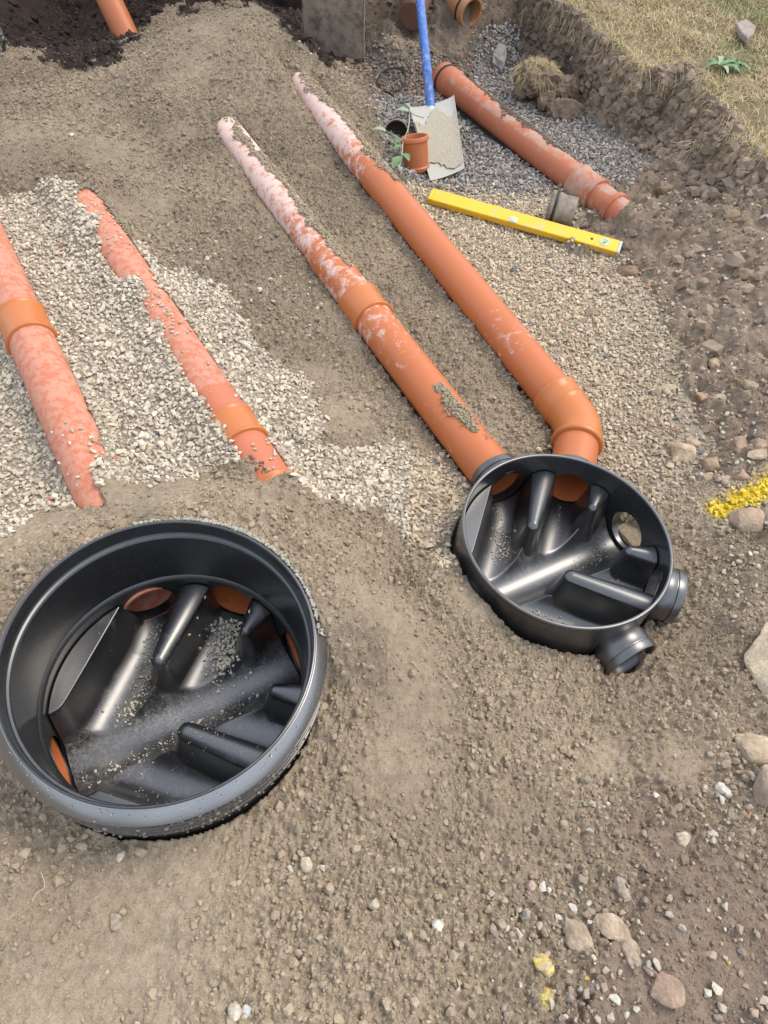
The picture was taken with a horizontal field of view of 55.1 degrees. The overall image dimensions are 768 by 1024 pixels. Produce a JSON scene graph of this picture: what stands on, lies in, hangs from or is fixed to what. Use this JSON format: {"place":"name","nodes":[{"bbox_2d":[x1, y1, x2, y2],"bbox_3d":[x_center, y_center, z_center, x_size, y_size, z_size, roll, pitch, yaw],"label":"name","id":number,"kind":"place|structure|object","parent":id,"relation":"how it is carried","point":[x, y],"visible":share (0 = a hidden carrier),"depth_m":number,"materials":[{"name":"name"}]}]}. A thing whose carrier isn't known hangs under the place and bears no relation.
{"place":"outdoors","nodes":[
{"label":"outdoors","id":0,"kind":"place"},
{"bbox_2d":[274,0,301,9],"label":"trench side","id":1,"kind":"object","parent":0,"point":[294,4],"visible":0.01,"depth_m":3.80,"materials":[{"name":"brown soil"}]},
{"bbox_2d":[0,0,767,1023],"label":"ground","id":2,"kind":"structure","parent":0,"point":[164,924],"depth_m":1.43,"materials":[{"name":"brown soil"}]},
{"bbox_2d":[0,28,5,52],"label":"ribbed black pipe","id":3,"kind":"object","parent":2,"relation":"on","point":[2,44],"visible":0.73,"depth_m":2.90,"materials":[{"name":"plastic"}]},
{"bbox_2d":[0,222,171,620],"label":"drain pipe","id":4,"kind":"object","parent":2,"relation":"on","point":[28,331],"visible":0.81,"depth_m":1.69,"materials":[{"name":"orange plastic"}]},
{"bbox_2d":[110,912,121,930],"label":"rock","id":5,"kind":"object","parent":2,"relation":"on","point":[115,921],"visible":1,"depth_m":1.04,"materials":[{"name":"beige stone"}]},
{"bbox_2d":[96,0,137,37],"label":"drain pipe","id":6,"kind":"object","parent":2,"relation":"on","point":[117,17],"visible":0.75,"depth_m":3.27,"materials":[{"name":"orange plastic"}]},
{"bbox_2d":[116,850,125,862],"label":"rock","id":7,"kind":"object","parent":2,"relation":"on","point":[120,855],"visible":1,"depth_m":1.08,"materials":[{"name":"beige stone"}]},
{"bbox_2d":[43,580,311,804],"bbox_3d":[-0.335,0.348,1.344,0.511,0.193,0.509,15,54,7],"label":"inspection chamber","id":8,"kind":"object","parent":2,"relation":"on","point":[83,685],"visible":0.69,"depth_m":1.35,"materials":[{"name":"black plastic"}]},
{"bbox_2d":[51,738,70,784],"bbox_3d":[-0.585,0.441,1.236,0.078,0.106,0.106,-22,58,-19],"label":"pipe stub","id":9,"kind":"object","parent":8,"relation":"in","point":[60,763],"visible":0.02,"depth_m":1.29,"materials":[{"name":"orange plastic"}]},
{"bbox_2d":[0,519,327,840],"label":"riser ring","id":10,"kind":"object","parent":8,"relation":"on","point":[59,604],"visible":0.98,"depth_m":1.20,"materials":[{"name":"black plastic"}]},
{"bbox_2d":[211,587,249,613],"bbox_3d":[-0.280,0.127,1.478,0.106,0.106,0.118,15,54,7],"label":"pipe stub","id":11,"kind":"object","parent":8,"relation":"attached to","point":[238,602],"visible":0.14,"depth_m":1.49,"materials":[{"name":"orange plastic"}]},
{"bbox_2d":[287,633,299,666],"bbox_3d":[-0.130,0.253,1.407,0.078,0.106,0.106,-22,58,-19],"label":"pipe stub","id":12,"kind":"object","parent":8,"relation":"in","point":[292,646],"visible":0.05,"depth_m":1.44,"materials":[{"name":"orange plastic"}]},
{"bbox_2d":[76,189,293,481],"bbox_3d":[-0.575,-0.485,1.930,0.127,0.140,1.429,-25,59,-21],"label":"drain pipe","id":13,"kind":"object","parent":2,"relation":"on","point":[244,429],"visible":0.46,"depth_m":1.79,"materials":[{"name":"orange plastic"}]},
{"bbox_2d":[50,199,276,486],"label":"chippings on pipes","id":14,"kind":"object","parent":13,"relation":"on","point":[175,334],"visible":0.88,"depth_m":1.86,"materials":[{"name":"gravel"}]},
{"bbox_2d":[227,1002,241,1021],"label":"rock","id":15,"kind":"object","parent":2,"relation":"on","point":[234,1011],"visible":1,"depth_m":0.98,"materials":[{"name":"beige stone"}]},
{"bbox_2d":[241,1004,250,1019],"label":"rock","id":16,"kind":"object","parent":2,"relation":"on","point":[246,1008],"visible":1,"depth_m":0.99,"materials":[{"name":"grey stone"}]},
{"bbox_2d":[300,856,312,872],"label":"rock","id":17,"kind":"object","parent":2,"relation":"on","point":[306,865],"visible":1,"depth_m":1.09,"materials":[{"name":"beige stone"}]},
{"bbox_2d":[9,69,622,837],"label":"sand crumbs","id":18,"kind":"object","parent":2,"relation":"on","point":[467,419],"visible":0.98,"depth_m":1.77,"materials":[{"name":"beige sand"}]},
{"bbox_2d":[302,0,364,59],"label":"concrete block","id":19,"kind":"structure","parent":2,"relation":"on","point":[337,27],"depth_m":3.12,"materials":[{"name":"grey concrete"}]},
{"bbox_2d":[346,57,354,63],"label":"rock","id":20,"kind":"object","parent":2,"relation":"on","point":[351,60],"visible":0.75,"depth_m":3.21,"materials":[{"name":"beige stone"}]},
{"bbox_2d":[211,100,517,494],"bbox_3d":[-0.174,-0.766,2.248,0.129,0.130,1.956,-21,57,-19],"label":"drain pipe","id":21,"kind":"object","parent":2,"relation":"on","point":[413,371],"visible":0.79,"depth_m":2.02,"materials":[{"name":"orange plastic"}]},
{"bbox_2d":[0,0,767,1023],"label":"soil lumps","id":22,"kind":"object","parent":2,"relation":"on","point":[718,182],"visible":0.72,"depth_m":2.95,"materials":[{"name":"soil"}]},
{"bbox_2d":[5,0,767,1023],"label":"stray chippings","id":23,"kind":"object","parent":2,"relation":"on","point":[647,968],"visible":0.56,"depth_m":1.26,"materials":[{"name":"gravel"}]},
{"bbox_2d":[399,0,431,30],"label":"buried brown pipe","id":24,"kind":"object","parent":2,"relation":"on","point":[408,19],"visible":0.67,"depth_m":3.25,"materials":[{"name":"brown plastic"}]},
{"bbox_2d":[431,919,444,931],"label":"rock","id":25,"kind":"object","parent":2,"relation":"on","point":[437,923],"visible":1,"depth_m":1.08,"materials":[{"name":"white stone"}]},
{"bbox_2d":[293,71,603,500],"bbox_3d":[0.098,-0.923,2.388,0.231,0.132,2.299,-16,56,-15],"label":"drain pipe","id":26,"kind":"object","parent":2,"relation":"on","point":[563,406],"visible":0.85,"depth_m":2.09,"materials":[{"name":"orange plastic"}]},
{"bbox_2d":[446,0,481,26],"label":"clay pipe end","id":27,"kind":"object","parent":2,"relation":"on","point":[456,8],"visible":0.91,"depth_m":3.32,"materials":[{"name":"orange ceramic"}]},
{"bbox_2d":[525,880,535,890],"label":"rock","id":28,"kind":"object","parent":2,"relation":"on","point":[530,885],"visible":1,"depth_m":1.15,"materials":[{"name":"beige stone"}]},
{"bbox_2d":[533,953,554,977],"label":"rock","id":29,"kind":"object","parent":2,"relation":"on","point":[544,964],"visible":1,"depth_m":1.08,"materials":[{"name":"yellow stone"}]},
{"bbox_2d":[540,987,554,1010],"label":"rock","id":30,"kind":"object","parent":2,"relation":"on","point":[546,993],"visible":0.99,"depth_m":1.07,"materials":[{"name":"yellow stone"}]},
{"bbox_2d":[544,241,559,246],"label":"soil clod","id":31,"kind":"object","parent":2,"relation":"on","point":[549,243],"visible":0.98,"depth_m":2.55,"materials":[{"name":"beige soil"}]},
{"bbox_2d":[339,19,767,218],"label":"pit gravel","id":32,"kind":"structure","parent":2,"relation":"on","point":[605,149],"depth_m":3.07,"materials":[{"name":"grey gravel"}]},
{"bbox_2d":[377,67,406,93],"bbox_3d":[0.033,-1.848,3.149,0.128,0.032,0.198,5,53,0],"label":"seal ring","id":33,"kind":"object","parent":32,"relation":"on","point":[400,88],"visible":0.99,"depth_m":3.15,"materials":[{"name":"black rubber"}]},
{"bbox_2d":[383,119,408,137],"bbox_3d":[0.049,-1.500,2.926,0.100,0.146,0.152,5,53,0],"label":"open pipe end","id":34,"kind":"object","parent":32,"relation":"on","point":[397,125],"visible":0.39,"depth_m":2.92,"materials":[{"name":"grey plastic"}]},
{"bbox_2d":[372,103,423,167],"bbox_3d":[0.038,-1.414,2.749,0.178,0.052,0.540,10,53,4],"label":"weed sprig","id":35,"kind":"object","parent":32,"relation":"on","point":[396,160],"visible":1,"depth_m":2.71,"materials":[{"name":"green plant"}]},
{"bbox_2d":[401,133,429,173],"bbox_3d":[0.119,-1.352,2.775,0.105,0.146,0.130,-23,58,-19],"label":"pipe coupling","id":36,"kind":"object","parent":32,"relation":"on","point":[415,146],"visible":0.89,"depth_m":2.75,"materials":[{"name":"brown plastic"}]},
{"bbox_2d":[409,0,464,180],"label":"shovel","id":37,"kind":"object","parent":32,"relation":"on","point":[438,124],"visible":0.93,"depth_m":2.92,"materials":[{"name":"beige metal"}]},
{"bbox_2d":[492,43,506,72],"bbox_3d":[0.540,-2.123,3.439,0.065,0.071,0.162,5,53,0],"label":"slate piece","id":38,"kind":"object","parent":32,"relation":"on","point":[499,58],"visible":1,"depth_m":3.43,"materials":[{"name":"grey stone"}]},
{"bbox_2d":[432,62,637,219],"bbox_3d":[0.597,-1.445,2.923,0.136,0.152,1.324,-24,58,-20],"label":"old drain pipe","id":39,"kind":"object","parent":32,"relation":"on","point":[588,186],"visible":0.77,"depth_m":2.88,"materials":[{"name":"plastic"}]},
{"bbox_2d":[501,55,584,120],"bbox_3d":[0.730,-1.912,3.271,0.430,0.197,0.300,31,57,18],"label":"turf clod","id":40,"kind":"object","parent":32,"relation":"on","point":[549,88],"visible":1,"depth_m":3.21,"materials":[{"name":"soil"},{"name":"dry grass"}]},
{"bbox_2d":[544,190,578,226],"bbox_3d":[0.628,-1.071,2.605,0.098,0.116,0.115,14,54,7],"label":"pipe offcut","id":41,"kind":"object","parent":2,"relation":"on","point":[562,207],"visible":0.8,"depth_m":2.56,"materials":[{"name":"grey plastic"}]},
{"bbox_2d":[451,454,687,675],"bbox_3d":[0.377,0.111,1.644,0.547,0.221,0.550,-20,58,-21],"label":"inspection chamber","id":42,"kind":"object","parent":2,"relation":"on","point":[603,617],"visible":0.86,"depth_m":1.66,"materials":[{"name":"black plastic"}]},
{"bbox_2d":[564,917,598,956],"bbox_3d":[0.309,0.655,1.126,0.070,0.026,0.048,13,53,6],"label":"rock","id":43,"kind":"object","parent":2,"relation":"on","point":[578,937],"visible":1,"depth_m":1.12,"materials":[{"name":"beige stone"}]},
{"bbox_2d":[585,308,598,315],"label":"soil clod","id":44,"kind":"object","parent":2,"relation":"on","point":[591,311],"visible":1,"depth_m":2.29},
{"bbox_2d":[595,913,631,940],"bbox_3d":[0.354,0.645,1.140,0.055,0.026,0.041,5,53,0],"label":"rock","id":45,"kind":"object","parent":2,"relation":"on","point":[612,926],"visible":1,"depth_m":1.13,"materials":[{"name":"beige stone"}]},
{"bbox_2d":[613,875,636,907],"bbox_3d":[0.385,0.611,1.176,0.019,0.022,0.059,-12,55,-12],"label":"rock","id":46,"kind":"object","parent":2,"relation":"on","point":[622,892],"visible":1,"depth_m":1.18,"materials":[{"name":"beige stone"}]},
{"bbox_2d":[620,939,641,965],"bbox_3d":[0.379,0.674,1.121,0.030,0.021,0.043,-12,55,-12],"label":"rock","id":47,"kind":"object","parent":2,"relation":"on","point":[630,948],"visible":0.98,"depth_m":1.12,"materials":[{"name":"beige stone"}]},
{"bbox_2d":[616,265,645,276],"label":"soil clod","id":48,"kind":"object","parent":2,"relation":"on","point":[630,270],"visible":0.74,"depth_m":2.43,"materials":[{"name":"brown soil"}]},
{"bbox_2d":[520,0,767,186],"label":"lawn grass","id":49,"kind":"structure","parent":2,"relation":"on","point":[680,29],"depth_m":3.15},
{"bbox_2d":[518,7,731,171],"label":"hanging roots","id":50,"kind":"object","parent":49,"relation":"hanging from","point":[617,63],"visible":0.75,"depth_m":3.08,"materials":[{"name":"brown plant"}]},
{"bbox_2d":[649,389,661,394],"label":"rock","id":51,"kind":"object","parent":2,"relation":"on","point":[654,391],"visible":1,"depth_m":2.06,"materials":[{"name":"grey stone"}]},
{"bbox_2d":[652,180,673,196],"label":"soil clod","id":52,"kind":"object","parent":2,"relation":"on","point":[662,188],"visible":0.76,"depth_m":2.78,"materials":[{"name":"brown soil"}]},
{"bbox_2d":[649,971,685,1008],"bbox_3d":[0.420,0.708,1.088,0.051,0.026,0.044,22,55,12],"label":"rock","id":53,"kind":"object","parent":2,"relation":"on","point":[667,990],"visible":1,"depth_m":1.08,"materials":[{"name":"beige stone"}]},
{"bbox_2d":[659,384,677,390],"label":"rock","id":54,"kind":"object","parent":2,"relation":"on","point":[670,387],"visible":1,"depth_m":2.06,"materials":[{"name":"beige stone"}]},
{"bbox_2d":[657,439,695,461],"bbox_3d":[0.760,-0.159,1.919,0.128,0.056,0.069,23,55,13],"label":"rock","id":55,"kind":"object","parent":2,"relation":"on","point":[684,451],"visible":0.89,"depth_m":1.90,"materials":[{"name":"beige stone"}]},
{"bbox_2d":[585,155,767,393],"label":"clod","id":56,"kind":"object","parent":2,"relation":"on","point":[699,294],"visible":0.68,"depth_m":2.44,"materials":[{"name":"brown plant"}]},
{"bbox_2d":[675,830,693,847],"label":"rock","id":57,"kind":"object","parent":2,"relation":"on","point":[682,838],"visible":1,"depth_m":1.26,"materials":[{"name":"beige stone"}]},
{"bbox_2d":[670,136,701,163],"bbox_3d":[1.174,-1.384,2.813,0.160,0.132,0.127,-16,56,-15],"label":"straw tuft","id":58,"kind":"object","parent":2,"relation":"on","point":[687,146],"visible":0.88,"depth_m":2.82,"materials":[{"name":"beige plant"}]},
{"bbox_2d":[696,448,703,454],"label":"rock","id":59,"kind":"object","parent":2,"relation":"on","point":[700,451],"visible":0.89,"depth_m":1.91,"materials":[{"name":"grey stone"}]},
{"bbox_2d":[695,392,710,401],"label":"rock","id":60,"kind":"object","parent":2,"relation":"on","point":[701,396],"visible":1,"depth_m":2.04,"materials":[{"name":"brown stone"}]},
{"bbox_2d":[702,472,712,481],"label":"rock","id":61,"kind":"object","parent":2,"relation":"on","point":[707,474],"visible":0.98,"depth_m":1.85,"materials":[{"name":"beige stone"}]},
{"bbox_2d":[698,456,719,472],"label":"rock","id":62,"kind":"object","parent":2,"relation":"on","point":[710,464],"visible":0.87,"depth_m":1.87,"materials":[{"name":"brown stone"}]},
{"bbox_2d":[707,830,716,837],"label":"rock","id":63,"kind":"object","parent":2,"relation":"on","point":[711,833],"visible":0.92,"depth_m":1.27,"materials":[{"name":"beige stone"}]},
{"bbox_2d":[707,358,719,367],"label":"rock","id":64,"kind":"object","parent":2,"relation":"on","point":[712,362],"visible":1,"depth_m":2.10,"materials":[{"name":"beige stone"}]},
{"bbox_2d":[710,390,726,399],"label":"rock","id":65,"kind":"object","parent":2,"relation":"on","point":[716,396],"visible":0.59,"depth_m":2.04,"materials":[{"name":"beige stone"}]},
{"bbox_2d":[703,56,740,72],"bbox_3d":[1.370,-1.826,2.990,0.141,0.020,0.152,5,53,0],"label":"lawn weed","id":66,"kind":"object","parent":2,"relation":"on","point":[727,65],"visible":0.98,"depth_m":2.98,"materials":[{"name":"green plant"}]},
{"bbox_2d":[713,475,730,481],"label":"rock","id":67,"kind":"object","parent":2,"relation":"on","point":[725,477],"visible":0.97,"depth_m":1.83,"materials":[{"name":"beige stone"}]},
{"bbox_2d":[714,782,731,799],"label":"rock","id":68,"kind":"object","parent":2,"relation":"on","point":[720,787],"visible":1,"depth_m":1.32,"materials":[{"name":"white stone"}]},
{"bbox_2d":[722,209,740,221],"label":"soil clod","id":69,"kind":"object","parent":2,"relation":"on","point":[732,214],"visible":0.81,"depth_m":2.53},
{"bbox_2d":[720,58,749,71],"bbox_3d":[1.416,-1.821,2.990,0.113,0.017,0.111,-16,56,-15],"label":"lawn weed","id":70,"kind":"object","parent":2,"relation":"on","point":[739,63],"visible":0.86,"depth_m":2.99,"materials":[{"name":"green plant"}]},
{"bbox_2d":[730,436,747,452],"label":"rock","id":71,"kind":"object","parent":2,"relation":"on","point":[738,444],"visible":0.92,"depth_m":1.89,"materials":[{"name":"brown stone"}]},
{"bbox_2d":[733,469,749,480],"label":"rock","id":72,"kind":"object","parent":2,"relation":"on","point":[743,475],"visible":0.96,"depth_m":1.84,"materials":[{"name":"brown stone"}]},
{"bbox_2d":[732,267,755,281],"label":"soil clod","id":73,"kind":"object","parent":2,"relation":"on","point":[744,274],"visible":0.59,"depth_m":2.32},
{"bbox_2d":[735,19,754,42],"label":"flat stone","id":74,"kind":"object","parent":2,"relation":"on","point":[745,29],"visible":1,"depth_m":3.17,"materials":[{"name":"white stone"}]},
{"bbox_2d":[727,507,764,533],"bbox_3d":[0.848,0.020,1.748,0.096,0.064,0.083,5,53,0],"label":"rock","id":75,"kind":"object","parent":2,"relation":"on","point":[744,520],"visible":0.91,"depth_m":1.72,"materials":[{"name":"beige stone"}]},
{"bbox_2d":[740,157,751,163],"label":"rock","id":76,"kind":"object","parent":2,"relation":"on","point":[743,159],"visible":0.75,"depth_m":2.59,"materials":[{"name":"beige stone"}]},
{"bbox_2d":[738,379,758,390],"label":"rock","id":77,"kind":"object","parent":2,"relation":"on","point":[749,384],"visible":1,"depth_m":2.00,"materials":[{"name":"beige stone"}]},
{"bbox_2d":[734,732,767,766],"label":"rock","id":78,"kind":"object","parent":2,"relation":"on","point":[752,747],"visible":0.98,"depth_m":1.37,"materials":[{"name":"beige stone"}]},
{"bbox_2d":[744,622,767,694],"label":"stone slab","id":79,"kind":"object","parent":2,"relation":"on","point":[756,659],"depth_m":1.48,"materials":[{"name":"beige stone"}]},
{"bbox_2d":[747,449,767,459],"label":"rock","id":80,"kind":"object","parent":2,"relation":"on","point":[759,454],"visible":1,"depth_m":1.85,"materials":[{"name":"beige stone"}]},
{"bbox_2d":[750,433,767,448],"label":"rock","id":81,"kind":"object","parent":2,"relation":"on","point":[758,443],"visible":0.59,"depth_m":1.89,"materials":[{"name":"brown stone"}]},
{"bbox_2d":[752,764,767,806],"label":"rock","id":82,"kind":"object","parent":2,"relation":"on","point":[760,790],"visible":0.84,"depth_m":1.30,"materials":[{"name":"beige stone"}]},
{"bbox_2d":[762,507,767,526],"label":"rock","id":83,"kind":"object","parent":2,"relation":"on","point":[765,510],"visible":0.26,"depth_m":1.74,"materials":[{"name":"beige stone"}]},
{"bbox_2d":[0,174,767,574],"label":"gravel","id":84,"kind":"structure","parent":0,"point":[256,396],"depth_m":1.90,"materials":[{"name":"beige gravel"}]},
{"bbox_2d":[428,188,622,255],"bbox_3d":[0.488,-1.016,2.577,0.694,0.029,0.055,19,68,8],"label":"spirit level","id":85,"kind":"object","parent":84,"relation":"on","point":[506,217],"visible":1,"depth_m":2.57,"materials":[{"name":"yellow paint"}]},
{"bbox_2d":[508,216,517,223],"bbox_3d":[0.449,-1.020,2.567,0.030,0.005,0.026,19,68,8],"label":"vial window","id":86,"kind":"structure","parent":85,"relation":"in","point":[512,219],"depth_m":2.56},
{"bbox_2d":[644,412,656,418],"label":"rock","id":87,"kind":"object","parent":84,"relation":"on","point":[651,414],"visible":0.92,"depth_m":2.00,"materials":[{"name":"beige stone"}]},
{"bbox_2d":[646,423,679,434],"bbox_3d":[0.742,-0.222,1.954,0.092,0.010,0.013,18,54,9],"label":"twig","id":88,"kind":"object","parent":84,"relation":"on","point":[677,431],"visible":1,"depth_m":1.95,"materials":[{"name":"brown wood"}]},
{"bbox_2d":[685,431,699,446],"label":"rock","id":89,"kind":"object","parent":84,"relation":"on","point":[692,441],"visible":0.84,"depth_m":1.93,"materials":[{"name":"beige stone"}]}
]}

